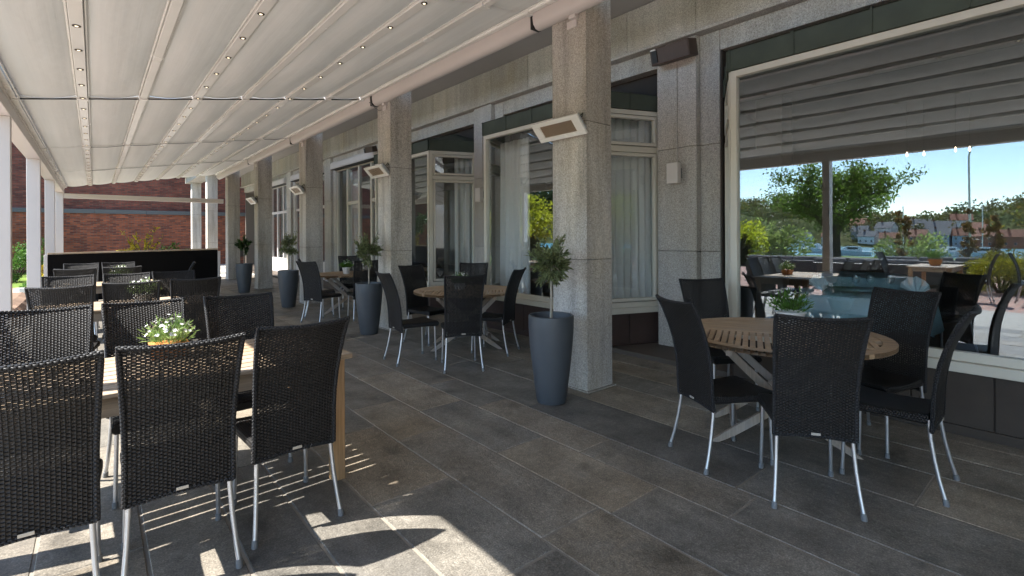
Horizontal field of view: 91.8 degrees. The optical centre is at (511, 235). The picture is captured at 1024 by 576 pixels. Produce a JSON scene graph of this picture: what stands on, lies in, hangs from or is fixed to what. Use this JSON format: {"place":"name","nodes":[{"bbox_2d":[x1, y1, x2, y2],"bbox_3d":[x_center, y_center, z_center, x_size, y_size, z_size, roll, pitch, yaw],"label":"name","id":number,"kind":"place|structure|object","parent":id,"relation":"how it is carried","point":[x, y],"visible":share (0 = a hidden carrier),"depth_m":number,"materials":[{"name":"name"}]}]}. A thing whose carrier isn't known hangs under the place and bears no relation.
{"place":"outdoors","nodes":[
{"label":"outdoors","id":0,"kind":"place"},
{"bbox_2d":[12,272,43,287],"bbox_3d":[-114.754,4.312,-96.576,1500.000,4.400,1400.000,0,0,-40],"label":"ground","id":1,"kind":"structure","parent":0,"point":[22,280],"depth_m":17.64,"materials":[{"name":"green plant"}]},
{"bbox_2d":[12,240,43,282],"bbox_3d":[-17.537,0.936,17.428,2.047,1.529,1.607,0,0,-40],"label":"green shrub","id":2,"kind":"object","parent":1,"relation":"on","point":[16,277],"visible":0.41,"depth_m":17.33,"materials":[{"name":"green plant"}]},
{"bbox_2d":[26,235,55,268],"bbox_3d":[-17.583,0.825,18.707,1.152,1.700,1.237,0,0,10],"label":"green shrub","id":3,"kind":"object","parent":1,"relation":"on","point":[43,241],"visible":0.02,"depth_m":18.58,"materials":[{"name":"green plant"}]},
{"bbox_2d":[41,264,43,276],"bbox_3d":[-14.349,1.256,15.266,0.408,0.794,0.530,0,0,38],"label":"golden conifer","id":4,"kind":"object","parent":1,"relation":"on","point":[42,270],"visible":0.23,"depth_m":15.20,"materials":[{"name":"yellow plant"}]},
{"bbox_2d":[184,0,1023,449],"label":"restaurant building","id":5,"kind":"structure","parent":1,"relation":"on","point":[804,126],"depth_m":7.92,"materials":[{"name":"stone"}]},
{"bbox_2d":[272,178,286,270],"bbox_3d":[-9.446,-0.364,19.828,0.280,3.600,3.205,0,0,-40],"label":"tall window","id":6,"kind":"structure","parent":5,"relation":"in","point":[278,263],"depth_m":19.82,"materials":[{"name":"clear glass"}]},
{"bbox_2d":[290,166,324,279],"bbox_3d":[-6.871,-0.376,16.768,0.280,3.600,3.205,0,0,-40],"label":"tall window","id":7,"kind":"structure","parent":5,"relation":"in","point":[293,178],"depth_m":18.00,"materials":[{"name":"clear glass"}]},
{"bbox_2d":[330,148,377,282],"bbox_3d":[-4.296,-0.389,13.707,0.280,3.600,3.205,0,0,-40],"label":"tall window","id":8,"kind":"structure","parent":5,"relation":"in","point":[359,160],"depth_m":13.74,"materials":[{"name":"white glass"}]},
{"bbox_2d":[351,170,357,278],"bbox_3d":[-4.578,-0.243,14.446,0.095,3.270,0.900,0,0,-40],"label":"sheer curtain","id":9,"kind":"object","parent":5,"relation":"hanging from","point":[354,207],"visible":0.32,"depth_m":14.41,"materials":[{"name":"white fabric"}]},
{"bbox_2d":[363,146,376,152],"bbox_3d":[-3.528,-2.143,12.347,0.364,0.166,0.184,0,0,38],"label":"loudspeaker","id":10,"kind":"object","parent":5,"relation":"attached to","point":[370,149],"visible":1,"depth_m":12.25,"materials":[{"name":"metal"}]},
{"bbox_2d":[374,127,474,307],"bbox_3d":[-1.944,-0.340,10.439,1.070,3.600,3.237,0,0,-40],"label":"bay window","id":11,"kind":"structure","parent":5,"relation":"in","point":[428,154],"depth_m":9.31,"materials":[{"name":"white metal"}]},
{"bbox_2d":[454,158,472,275],"bbox_3d":[-0.850,-0.061,9.575,0.509,2.870,0.090,0,0,-17],"label":"sheer curtain","id":12,"kind":"object","parent":5,"relation":"hanging from","point":[463,227],"visible":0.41,"depth_m":9.55,"materials":[{"name":"white fabric"}]},
{"bbox_2d":[475,122,483,201],"bbox_3d":[-0.586,-1.360,9.132,0.132,1.475,0.150,0,0,-40],"label":"wall light","id":13,"kind":"object","parent":5,"relation":"attached to","point":[479,194],"visible":0.98,"depth_m":9.10,"materials":[{"name":"metal"}]},
{"bbox_2d":[500,137,530,293],"bbox_3d":[0.032,-0.055,7.756,0.093,2.850,0.732,0,0,-40],"label":"sheer curtain","id":14,"kind":"object","parent":5,"relation":"hanging from","point":[514,205],"visible":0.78,"depth_m":7.71,"materials":[{"name":"white fabric"}]},
{"bbox_2d":[481,74,661,346],"bbox_3d":[0.631,-0.353,7.379,1.070,3.600,3.237,0,0,-40],"label":"bay window","id":15,"kind":"structure","parent":5,"relation":"in","point":[634,319],"depth_m":6.42,"materials":[{"name":"grey metal"}]},
{"bbox_2d":[610,118,651,298],"bbox_3d":[1.580,-0.073,6.471,0.806,2.870,0.092,0,0,-19],"label":"sheer curtain","id":16,"kind":"object","parent":5,"relation":"hanging from","point":[631,196],"visible":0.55,"depth_m":6.47,"materials":[{"name":"white fabric"}]},
{"bbox_2d":[650,38,697,66],"bbox_3d":[1.953,-2.215,6.005,0.262,0.238,0.520,0,0,-40],"label":"loudspeaker","id":17,"kind":"object","parent":5,"relation":"attached to","point":[682,49],"visible":1,"depth_m":5.90,"materials":[{"name":"brown plastic"}]},
{"bbox_2d":[666,64,681,183],"bbox_3d":[1.989,-1.372,6.071,0.132,1.475,0.150,0,0,-40],"label":"wall light","id":18,"kind":"object","parent":5,"relation":"attached to","point":[674,172],"visible":1,"depth_m":6.04,"materials":[{"name":"grey plastic"}]},
{"bbox_2d":[783,259,817,309],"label":"wicker chair","id":19,"kind":"object","parent":5,"relation":"on","point":[794,277],"visible":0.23,"depth_m":6.87,"materials":[{"name":"wicker"}]},
{"bbox_2d":[721,0,1023,449],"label":"bay window","id":20,"kind":"structure","parent":5,"relation":"in","point":[985,392],"depth_m":4.23,"materials":[{"name":"white metal"}]},
{"bbox_2d":[955,104,956,151],"bbox_3d":[6.863,-1.739,7.677,0.024,0.890,0.023,0,0,-40],"label":"pendant lamp","id":21,"kind":"object","parent":5,"relation":"hanging from","point":[955,128],"visible":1,"depth_m":7.67,"materials":[{"name":"white glass"}]},
{"bbox_2d":[938,262,986,352],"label":"wicker chair","id":22,"kind":"object","parent":5,"relation":"on","point":[954,288],"visible":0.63,"depth_m":5.74,"materials":[{"name":"wicker"}]},
{"bbox_2d":[969,93,970,150],"bbox_3d":[7.036,-1.740,7.626,0.024,0.890,0.023,0,0,-40],"label":"pendant lamp","id":23,"kind":"object","parent":5,"relation":"hanging from","point":[969,123],"visible":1,"depth_m":7.62,"materials":[{"name":"white glass"}]},
{"bbox_3d":[4.005,1.013,5.653,1.240,0.725,1.240,0,0,-40],"label":"dining table","id":24,"kind":"object","parent":5,"relation":"on","visible":0},
{"bbox_2d":[796,286,943,336],"bbox_3d":[3.985,0.848,5.675,1.430,0.415,1.384,0,0,-40],"label":"tablecloth","id":25,"kind":"object","parent":24,"relation":"on","point":[840,302],"visible":0.45,"depth_m":5.32,"materials":[{"name":"fabric"}]},
{"bbox_2d":[809,274,828,290],"bbox_3d":[3.570,0.544,5.755,0.052,0.202,0.310,0,0,-10],"label":"napkin","id":26,"kind":"object","parent":25,"relation":"on","point":[819,282],"visible":1,"depth_m":5.76,"materials":[{"name":"white fabric"}]},
{"bbox_2d":[900,276,929,291],"bbox_3d":[4.392,0.540,5.398,0.052,0.202,0.310,0,0,-20],"label":"napkin","id":27,"kind":"object","parent":25,"relation":"on","point":[915,283],"visible":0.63,"depth_m":5.40,"materials":[{"name":"white fabric"}]},
{"bbox_2d":[12,95,245,272],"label":"brick building","id":28,"kind":"structure","parent":0,"point":[93,225],"depth_m":24.42,"materials":[{"name":"brown brick"}]},
{"bbox_2d":[220,264,253,276],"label":"pavement","id":29,"kind":"structure","parent":0,"point":[222,270],"depth_m":21.88,"materials":[{"name":"white concrete"}]},
{"bbox_2d":[191,183,200,248],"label":"stone pillar","id":30,"kind":"structure","parent":29,"relation":"on","point":[195,220],"depth_m":23.09,"materials":[{"name":"stone"}]},
{"bbox_2d":[205,174,217,248],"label":"stone pillar","id":31,"kind":"structure","parent":29,"relation":"on","point":[211,192],"depth_m":20.01,"materials":[{"name":"stone"}]},
{"bbox_2d":[0,275,1023,575],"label":"terrace paving","id":32,"kind":"structure","parent":0,"point":[448,527],"depth_m":2.76,"materials":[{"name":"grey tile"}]},
{"bbox_2d":[0,304,93,453],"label":"wicker chair","id":33,"kind":"object","parent":32,"relation":"on","point":[43,352],"visible":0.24,"depth_m":2.85,"materials":[{"name":"wicker"}]},
{"bbox_2d":[0,350,104,575],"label":"wicker chair","id":34,"kind":"object","parent":32,"relation":"on","point":[43,496],"visible":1,"depth_m":1.77,"materials":[{"name":"wicker"}]},
{"bbox_2d":[24,284,99,361],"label":"wicker chair","id":35,"kind":"object","parent":32,"relation":"on","point":[84,292],"visible":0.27,"depth_m":4.21,"materials":[{"name":"wicker"}]},
{"bbox_2d":[40,274,96,340],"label":"wicker chair","id":36,"kind":"object","parent":32,"relation":"on","point":[54,282],"visible":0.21,"depth_m":5.32,"materials":[{"name":"wicker"}]},
{"bbox_2d":[53,268,97,340],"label":"wicker chair","id":37,"kind":"object","parent":32,"relation":"on","point":[64,272],"visible":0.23,"depth_m":6.62,"materials":[{"name":"wicker"}]},
{"bbox_2d":[63,263,99,331],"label":"wicker chair","id":38,"kind":"object","parent":32,"relation":"on","point":[75,266],"visible":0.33,"depth_m":7.91,"materials":[{"name":"wicker"}]},
{"bbox_2d":[53,278,176,315],"bbox_3d":[-6.062,1.105,7.676,1.500,0.750,0.840,0,0,-40],"label":"long table","id":39,"kind":"object","parent":32,"relation":"on","point":[98,287],"visible":0.01,"depth_m":7.25,"materials":[{"name":"brown wood"}]},
{"bbox_2d":[102,261,134,327],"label":"wicker chair","id":40,"kind":"object","parent":32,"relation":"on","point":[129,264],"visible":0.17,"depth_m":8.19,"materials":[{"name":"wicker"}]},
{"bbox_2d":[103,266,141,341],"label":"wicker chair","id":41,"kind":"object","parent":32,"relation":"on","point":[119,269],"visible":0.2,"depth_m":6.98,"materials":[{"name":"wicker"}]},
{"bbox_2d":[102,272,150,355],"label":"wicker chair","id":42,"kind":"object","parent":32,"relation":"on","point":[111,278],"visible":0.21,"depth_m":5.65,"materials":[{"name":"wicker"}]},
{"bbox_2d":[102,280,160,348],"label":"wicker chair","id":43,"kind":"object","parent":32,"relation":"on","point":[137,296],"visible":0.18,"depth_m":4.61,"materials":[{"name":"wicker"}]},
{"bbox_2d":[42,294,221,338],"bbox_3d":[-4.047,1.095,5.282,1.540,0.750,0.860,0,0,-41],"label":"long table","id":44,"kind":"object","parent":32,"relation":"on","point":[97,312],"visible":0.01,"depth_m":5.11,"materials":[{"name":"brown wood"}]},
{"bbox_2d":[127,277,162,301],"bbox_3d":[-3.969,0.578,5.339,0.353,0.282,0.317,0,0,-40],"label":"flower pot","id":45,"kind":"object","parent":44,"relation":"on","point":[147,288],"visible":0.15,"depth_m":5.32,"materials":[{"name":"white ceramic"}]},
{"bbox_2d":[44,248,220,299],"bbox_3d":[-8.903,0.917,11.906,0.066,1.152,3.404,0,0,44],"label":"windbreak screen","id":46,"kind":"object","parent":32,"relation":"on","point":[207,264],"visible":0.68,"depth_m":12.04,"materials":[{"name":"black fabric"}]},
{"bbox_2d":[101,297,198,509],"bbox_3d":[-2.180,0.938,2.995,0.438,1.045,0.636,0,0,-42],"label":"wicker chair","id":47,"kind":"object","parent":32,"relation":"on","point":[114,421],"visible":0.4,"depth_m":3.09,"materials":[{"name":"wicker"}]},
{"bbox_2d":[152,270,194,326],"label":"wicker chair","id":48,"kind":"object","parent":32,"relation":"on","point":[186,274],"visible":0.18,"depth_m":5.97,"materials":[{"name":"wicker"}]},
{"bbox_2d":[1,335,352,480],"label":"long table","id":49,"kind":"object","parent":32,"relation":"on","point":[110,406],"visible":0.06,"depth_m":2.82,"materials":[{"name":"brown wood"}]},
{"bbox_2d":[136,311,197,356],"bbox_3d":[-2.010,0.577,2.905,0.310,0.265,0.308,0,0,-40],"label":"flower pot","id":50,"kind":"object","parent":49,"relation":"on","point":[159,334],"visible":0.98,"depth_m":2.88,"materials":[{"name":"white ceramic"}]},
{"bbox_2d":[115,332,245,575],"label":"wicker chair","id":51,"kind":"object","parent":32,"relation":"on","point":[171,461],"visible":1,"depth_m":2.04,"materials":[{"name":"wicker"}]},
{"bbox_2d":[168,276,220,341],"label":"wicker chair","id":52,"kind":"object","parent":32,"relation":"on","point":[201,328],"visible":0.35,"depth_m":5.04,"materials":[{"name":"wicker"}]},
{"bbox_2d":[225,171,239,279],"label":"stone pillar","id":53,"kind":"structure","parent":32,"relation":"on","point":[232,207],"depth_m":16.92,"materials":[{"name":"stone"}]},
{"bbox_2d":[234,235,252,292],"bbox_3d":[-6.981,0.726,12.898,0.451,1.517,0.430,0,0,-40],"label":"potted olive tree","id":54,"kind":"object","parent":32,"relation":"on","point":[244,274],"visible":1,"depth_m":12.79,"materials":[{"name":"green plant"}]},
{"bbox_2d":[203,292,292,462],"bbox_3d":[-1.756,0.936,3.299,0.438,1.045,0.636,0,0,-39],"label":"wicker chair","id":55,"kind":"object","parent":32,"relation":"on","point":[244,401],"visible":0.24,"depth_m":3.46,"materials":[{"name":"wicker"}]},
{"bbox_2d":[254,156,272,288],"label":"stone pillar","id":56,"kind":"structure","parent":32,"relation":"on","point":[263,226],"depth_m":13.84,"materials":[{"name":"stone"}]},
{"bbox_2d":[246,197,256,203],"bbox_3d":[-7.250,-0.984,13.839,0.207,0.209,0.600,0,0,-40],"label":"patio heater","id":57,"kind":"object","parent":56,"relation":"attached to","point":[251,200],"visible":1,"depth_m":13.75,"materials":[{"name":"white metal"}]},
{"bbox_2d":[278,231,298,307],"bbox_3d":[-4.618,0.683,10.230,0.399,1.578,0.469,0,0,-40],"label":"potted olive tree","id":58,"kind":"object","parent":32,"relation":"on","point":[288,279],"visible":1,"depth_m":10.10,"materials":[{"name":"grey ceramic"}]},
{"bbox_2d":[232,316,349,549],"bbox_3d":[-1.174,0.933,2.591,0.438,1.045,0.636,0,0,-41],"label":"wicker chair","id":59,"kind":"object","parent":32,"relation":"on","point":[274,430],"visible":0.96,"depth_m":2.44,"materials":[{"name":"wicker"}]},
{"bbox_2d":[0,0,606,358],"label":"pergola","id":60,"kind":"object","parent":32,"relation":"on","point":[355,57],"visible":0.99,"depth_m":5.51,"materials":[{"name":"white metal"}]},
{"bbox_2d":[299,133,324,303],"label":"stone pillar","id":61,"kind":"structure","parent":32,"relation":"on","point":[311,200],"depth_m":10.75,"materials":[{"name":"stone"}]},
{"bbox_2d":[289,184,304,194],"bbox_3d":[-4.645,-0.997,10.742,0.207,0.209,0.600,0,0,-40],"label":"patio heater","id":62,"kind":"object","parent":61,"relation":"attached to","point":[297,189],"visible":1,"depth_m":10.65,"materials":[{"name":"white metal"}]},
{"bbox_2d":[297,259,334,317],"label":"wicker chair","id":63,"kind":"object","parent":32,"relation":"on","point":[329,291],"visible":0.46,"depth_m":9.00,"materials":[{"name":"wicker"}]},
{"bbox_2d":[296,261,341,322],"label":"wicker chair","id":64,"kind":"object","parent":32,"relation":"on","point":[312,291],"visible":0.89,"depth_m":8.29,"materials":[{"name":"wicker"}]},
{"bbox_2d":[314,271,375,314],"bbox_3d":[-3.108,1.093,9.509,1.370,0.736,1.370,0,0,-10],"label":"round table","id":65,"kind":"object","parent":32,"relation":"on","point":[327,276],"visible":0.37,"depth_m":9.24,"materials":[{"name":"brown wood"}]},
{"bbox_2d":[340,259,353,273],"bbox_3d":[-3.142,0.580,9.386,0.288,0.289,0.278,0,0,-40],"label":"flower pot","id":66,"kind":"object","parent":65,"relation":"on","point":[346,268],"visible":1,"depth_m":9.34,"materials":[{"name":"white ceramic"}]},
{"bbox_2d":[338,256,359,308],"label":"wicker chair","id":67,"kind":"object","parent":32,"relation":"on","point":[348,284],"visible":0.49,"depth_m":10.36,"materials":[{"name":"wicker"}]},
{"bbox_2d":[347,260,377,320],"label":"wicker chair","id":68,"kind":"object","parent":32,"relation":"on","point":[374,264],"visible":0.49,"depth_m":8.53,"materials":[{"name":"wicker"}]},
{"bbox_2d":[353,231,383,334],"bbox_3d":[-2.140,0.695,7.379,0.463,1.531,0.431,0,0,14],"label":"potted olive tree","id":69,"kind":"object","parent":32,"relation":"on","point":[368,294],"visible":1,"depth_m":7.26,"materials":[{"name":"grey ceramic"}]},
{"bbox_2d":[378,91,411,330],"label":"stone pillar","id":70,"kind":"structure","parent":32,"relation":"on","point":[394,193],"depth_m":7.70,"materials":[{"name":"stone"}]},
{"bbox_2d":[364,163,389,178],"bbox_3d":[-2.085,-1.010,7.700,0.207,0.209,0.600,0,0,-40],"label":"patio heater","id":71,"kind":"object","parent":70,"relation":"attached to","point":[377,171],"visible":1,"depth_m":7.63,"materials":[{"name":"white metal"}]},
{"bbox_2d":[375,271,438,366],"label":"wicker chair","id":72,"kind":"object","parent":32,"relation":"on","point":[396,322],"visible":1,"depth_m":5.69,"materials":[{"name":"wicker"}]},
{"bbox_2d":[398,264,448,345],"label":"wicker chair","id":73,"kind":"object","parent":32,"relation":"on","point":[412,277],"visible":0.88,"depth_m":6.90,"materials":[{"name":"wicker"}]},
{"bbox_2d":[441,274,485,373],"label":"wicker chair","id":74,"kind":"object","parent":32,"relation":"on","point":[468,326],"visible":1,"depth_m":5.28,"materials":[{"name":"wicker"}]},
{"bbox_2d":[413,285,518,351],"bbox_3d":[-0.597,1.081,6.524,1.370,0.736,1.370,0,0,-5],"label":"round table","id":75,"kind":"object","parent":32,"relation":"on","point":[437,292],"visible":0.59,"depth_m":6.31,"materials":[{"name":"brown wood"}]},
{"bbox_2d":[453,272,467,288],"bbox_3d":[-0.699,0.588,6.615,0.307,0.248,0.321,0,0,-40],"label":"flower pot","id":76,"kind":"object","parent":75,"relation":"on","point":[461,273],"visible":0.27,"depth_m":6.58,"materials":[{"name":"white ceramic"}]},
{"bbox_2d":[453,262,487,338],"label":"wicker chair","id":77,"kind":"object","parent":32,"relation":"on","point":[471,269],"visible":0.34,"depth_m":7.49,"materials":[{"name":"wicker"}]},
{"bbox_2d":[471,267,525,356],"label":"wicker chair","id":78,"kind":"object","parent":32,"relation":"on","point":[507,315],"visible":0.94,"depth_m":6.11,"materials":[{"name":"wicker"}]},
{"bbox_2d":[525,234,573,405],"bbox_3d":[0.345,0.712,4.327,0.398,1.474,0.429,0,0,-22],"label":"potted olive tree","id":79,"kind":"object","parent":32,"relation":"on","point":[551,331],"visible":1,"depth_m":4.21,"materials":[{"name":"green plant"}]},
{"bbox_2d":[552,0,615,393],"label":"stone pillar","id":80,"kind":"structure","parent":32,"relation":"on","point":[581,83],"depth_m":4.68,"materials":[{"name":"stone"}]},
{"bbox_2d":[531,112,587,142],"bbox_3d":[0.455,-1.022,4.681,0.207,0.209,0.600,0,0,-40],"label":"patio heater","id":81,"kind":"object","parent":80,"relation":"attached to","point":[568,126],"visible":1,"depth_m":4.63,"materials":[{"name":"white metal"}]},
{"bbox_2d":[655,294,773,474],"bbox_3d":[1.316,0.921,3.242,0.636,1.045,0.438,0,0,-12],"label":"wicker chair","id":82,"kind":"object","parent":32,"relation":"on","point":[696,381],"visible":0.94,"depth_m":3.15,"materials":[{"name":"wicker"}]},
{"bbox_2d":[678,278,761,411],"bbox_3d":[1.796,0.919,4.337,0.438,1.045,0.636,0,0,-7],"label":"wicker chair","id":83,"kind":"object","parent":32,"relation":"on","point":[718,356],"visible":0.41,"depth_m":4.54,"materials":[{"name":"wicker"}]},
{"bbox_2d":[701,317,898,459],"bbox_3d":[1.917,1.069,3.569,1.370,0.736,1.370,0,0,22],"label":"round table","id":84,"kind":"object","parent":32,"relation":"on","point":[727,329],"visible":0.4,"depth_m":3.42,"materials":[{"name":"brown wood"}]},
{"bbox_2d":[765,287,813,323],"bbox_3d":[2.185,0.545,3.929,0.347,0.307,0.336,0,0,25],"label":"flower pot","id":85,"kind":"object","parent":84,"relation":"on","point":[786,305],"visible":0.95,"depth_m":3.87,"materials":[{"name":"white ceramic"}]},
{"bbox_2d":[758,313,873,521],"bbox_3d":[1.641,0.920,2.753,0.438,1.045,0.636,0,0,17],"label":"wicker chair","id":86,"kind":"object","parent":32,"relation":"on","point":[815,414],"visible":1,"depth_m":2.58,"materials":[{"name":"wicker"}]},
{"bbox_2d":[830,287,941,458],"bbox_3d":[2.610,0.915,3.497,0.636,1.045,0.438,0,0,-24],"label":"wicker chair","id":87,"kind":"object","parent":32,"relation":"on","point":[882,377],"visible":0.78,"depth_m":3.50,"materials":[{"name":"wicker"}]},
{"bbox_2d":[836,304,981,506],"bbox_3d":[2.329,0.916,2.919,0.438,1.045,0.636,0,0,-42],"label":"wicker chair","id":88,"kind":"object","parent":32,"relation":"on","point":[930,413],"visible":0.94,"depth_m":2.81,"materials":[{"name":"wicker"}]},
{"bbox_3d":[-9.549,1.112,12.675,3.100,0.770,0.700,0,0,-40],"label":"planting trough","id":89,"kind":"object","parent":32,"relation":"on","visible":0},
{"bbox_2d":[116,246,136,252],"bbox_3d":[-9.726,0.491,12.580,0.532,0.541,0.364,0,0,-40],"label":"leafy plant","id":90,"kind":"object","parent":89,"relation":"in","point":[129,249],"visible":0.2,"depth_m":12.53,"materials":[{"name":"plant"}]},
{"bbox_2d":[120,227,162,249],"bbox_3d":[-9.480,0.246,12.722,0.514,1.030,0.843,0,0,32],"label":"leafy plant","id":91,"kind":"object","parent":89,"relation":"in","point":[136,245],"visible":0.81,"depth_m":12.75,"materials":[{"name":"yellow plant"}]},
{"bbox_2d":[150,244,172,251],"bbox_3d":[-9.116,0.483,13.011,0.561,0.551,0.505,0,0,-17],"label":"leafy plant","id":92,"kind":"object","parent":89,"relation":"in","point":[163,248],"visible":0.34,"depth_m":12.96,"materials":[{"name":"green plant"}]},
{"bbox_2d":[172,240,187,250],"bbox_3d":[-8.835,0.440,13.241,0.306,0.633,0.477,0,0,31],"label":"leafy plant","id":93,"kind":"object","parent":89,"relation":"in","point":[174,244],"visible":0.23,"depth_m":13.14,"materials":[{"name":"green plant"}]},
{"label":"path","id":94,"kind":"structure","parent":0,"visible":0},
{"bbox_2d":[12,292,26,324],"bbox_3d":[-9.145,1.332,8.898,0.724,0.426,2.600,0,0,-40],"label":"stone planter","id":95,"kind":"object","parent":94,"relation":"on","point":[19,302],"visible":0.28,"depth_m":8.88,"materials":[{"name":"beige stone"}]},
{"bbox_2d":[17,282,26,292],"bbox_3d":[-11.213,1.300,11.470,0.342,0.471,0.342,0,0,-40],"label":"flower urn","id":96,"kind":"object","parent":94,"relation":"on","point":[21,288],"visible":0.38,"depth_m":11.35,"materials":[{"name":"white ceramic"}]},
{"bbox_3d":[5.677,1.005,8.170,1.400,0.725,1.400,0,0,-40],"label":"dining table","id":97,"kind":"object","parent":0,"visible":0},
{"bbox_2d":[806,271,911,289],"bbox_3d":[5.655,0.840,8.195,1.600,0.415,1.550,0,0,-40],"label":"tablecloth","id":98,"kind":"object","parent":97,"relation":"on","point":[857,279],"visible":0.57,"depth_m":7.65,"materials":[{"name":"fabric"}]}
]}

